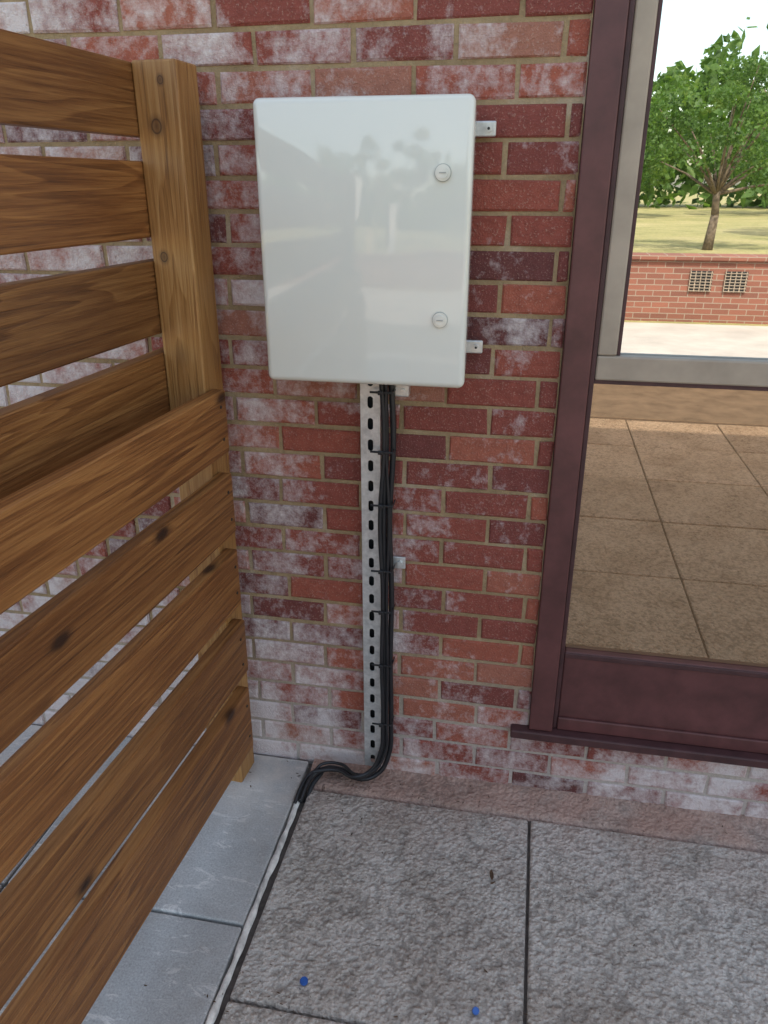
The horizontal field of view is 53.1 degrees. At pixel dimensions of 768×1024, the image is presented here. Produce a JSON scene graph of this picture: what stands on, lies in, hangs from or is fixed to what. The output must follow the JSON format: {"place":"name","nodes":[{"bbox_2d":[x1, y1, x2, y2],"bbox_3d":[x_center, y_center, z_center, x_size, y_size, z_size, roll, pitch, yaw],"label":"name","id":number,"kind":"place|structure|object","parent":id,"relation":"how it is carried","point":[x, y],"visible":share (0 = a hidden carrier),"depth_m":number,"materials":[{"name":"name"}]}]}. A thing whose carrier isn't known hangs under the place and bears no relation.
{"place":"outdoors","nodes":[
{"label":"outdoors","id":0,"kind":"place"},
{"bbox_2d":[0,725,308,1023],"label":"flagstone paving","id":1,"kind":"structure","parent":0,"point":[177,957],"depth_m":1.78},
{"bbox_2d":[0,29,253,1023],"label":"slatted wood fence","id":2,"kind":"object","parent":1,"relation":"on","point":[88,463],"visible":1,"depth_m":1.43,"materials":[{"name":"brown wood"}]},
{"bbox_2d":[3,764,530,1023],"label":"paving bed","id":3,"kind":"object","parent":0,"point":[239,964],"depth_m":1.76,"materials":[{"name":"grey concrete"}]},
{"bbox_2d":[205,801,299,1023],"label":"joint sealant","id":4,"kind":"object","parent":3,"relation":"on","point":[216,1005],"visible":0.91,"depth_m":1.74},
{"bbox_2d":[219,790,767,1023],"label":"paving","id":5,"kind":"structure","parent":0,"point":[363,930],"depth_m":1.74,"materials":[{"name":"grey stone"}]},
{"bbox_2d":[300,976,307,985],"bbox_3d":[-0.168,0.983,1.609,0.017,0.007,0.017,4,23,10],"label":"bottle cap","id":6,"kind":"object","parent":5,"relation":"on","point":[303,981],"visible":1,"depth_m":1.61,"materials":[{"name":"blue plastic"}]},
{"bbox_2d":[144,760,726,1019],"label":"leaf litter","id":7,"kind":"object","parent":5,"relation":"on","point":[491,875],"visible":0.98,"depth_m":1.86,"materials":[{"name":"brown plant"}]},
{"bbox_2d":[472,1006,478,1015],"bbox_3d":[0.185,1.006,1.549,0.015,0.006,0.015,15,53,5],"label":"bottle cap","id":8,"kind":"object","parent":5,"relation":"on","point":[475,1010],"visible":1,"depth_m":1.55,"materials":[{"name":"blue plastic"}]},
{"bbox_2d":[307,759,767,853],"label":"mortar strip","id":9,"kind":"object","parent":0,"point":[625,816],"visible":0.83,"depth_m":2.06,"materials":[{"name":"concrete"}]},
{"label":"ground","id":10,"kind":"structure","parent":0,"visible":0},
{"bbox_2d":[0,0,767,818],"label":"brick wall","id":11,"kind":"structure","parent":10,"relation":"on","point":[410,44],"depth_m":1.80,"materials":[{"name":"red brick"}]},
{"bbox_2d":[253,94,496,396],"bbox_3d":[-0.015,-0.515,1.576,0.452,0.590,0.160,4,23,10],"label":"electrical enclosure","id":12,"kind":"object","parent":11,"relation":"attached to","point":[365,208],"visible":1,"depth_m":1.50,"materials":[{"name":"beige plastic"}]},
{"bbox_2d":[360,384,405,766],"bbox_3d":[0.000,0.174,1.931,0.104,1.155,0.036,4,23,10],"label":"slotted channel","id":13,"kind":"object","parent":11,"relation":"attached to","point":[370,421],"visible":0.86,"depth_m":1.91,"materials":[{"name":"metal"}]},
{"bbox_2d":[293,384,395,803],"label":"cables","id":14,"kind":"object","parent":13,"relation":"attached to","point":[386,503],"visible":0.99,"depth_m":1.92,"materials":[{"name":"black rubber"}]},
{"bbox_2d":[0,0,767,814],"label":"mortar","id":15,"kind":"object","parent":11,"relation":"attached to","point":[518,62],"depth_m":1.80,"materials":[{"name":"concrete"}]},
{"bbox_2d":[527,3,593,724],"bbox_3d":[0.397,-0.435,1.700,0.005,2.153,0.154,4,23,10],"label":"reveal","id":16,"kind":"object","parent":11,"relation":"attached to","point":[573,215],"visible":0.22,"depth_m":1.61,"materials":[{"name":"red brick"}]},
{"bbox_2d":[510,723,767,768],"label":"sill","id":17,"kind":"structure","parent":11,"relation":"attached to","point":[670,749],"depth_m":1.98,"materials":[{"name":"paint"}]},
{"bbox_2d":[529,0,629,730],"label":"frame jamb","id":18,"kind":"object","parent":17,"relation":"on","point":[608,36],"visible":0.87,"depth_m":1.61,"materials":[{"name":"paint"}]},
{"bbox_2d":[552,0,635,727],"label":"frame jamb stop","id":19,"kind":"object","parent":18,"relation":"attached to","point":[631,10],"visible":0.7,"depth_m":1.62,"materials":[{"name":"brown wood"}]},
{"bbox_2d":[595,353,767,386],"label":"rail","id":20,"kind":"object","parent":18,"relation":"attached to","point":[695,370],"visible":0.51,"depth_m":1.62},
{"bbox_2d":[597,0,658,355],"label":"sash stile","id":21,"kind":"object","parent":20,"relation":"on","point":[642,44],"visible":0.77,"depth_m":1.50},
{"bbox_2d":[616,0,662,355],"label":"sash bead","id":22,"kind":"object","parent":20,"relation":"on","point":[654,54],"visible":0.7,"depth_m":1.50,"materials":[{"name":"paint"}]},
{"bbox_2d":[594,378,767,390],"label":"rail shadow gap","id":23,"kind":"object","parent":20,"relation":"attached to","point":[751,388],"visible":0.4,"depth_m":1.64,"materials":[{"name":"paint"}]},
{"bbox_2d":[620,0,767,359],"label":"glass","id":24,"kind":"object","parent":20,"relation":"on","point":[698,283],"visible":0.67,"depth_m":1.51,"materials":[{"name":"clear glass"}]},
{"bbox_2d":[557,647,767,740],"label":"bottom rail","id":25,"kind":"object","parent":17,"relation":"on","point":[694,701],"visible":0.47,"depth_m":1.94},
{"bbox_2d":[557,716,767,753],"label":"bottom rail moulding","id":26,"kind":"object","parent":25,"relation":"attached to","point":[671,736],"visible":1,"depth_m":1.97,"materials":[{"name":"brown wood"}]},
{"bbox_2d":[564,653,767,678],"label":"glazing bead","id":27,"kind":"object","parent":25,"relation":"attached to","point":[668,665],"visible":1,"depth_m":1.90,"materials":[{"name":"paint"}]},
{"bbox_2d":[565,384,767,666],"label":"glass","id":28,"kind":"object","parent":25,"relation":"on","point":[671,557],"depth_m":1.78,"materials":[{"name":"clear glass"}]}
]}

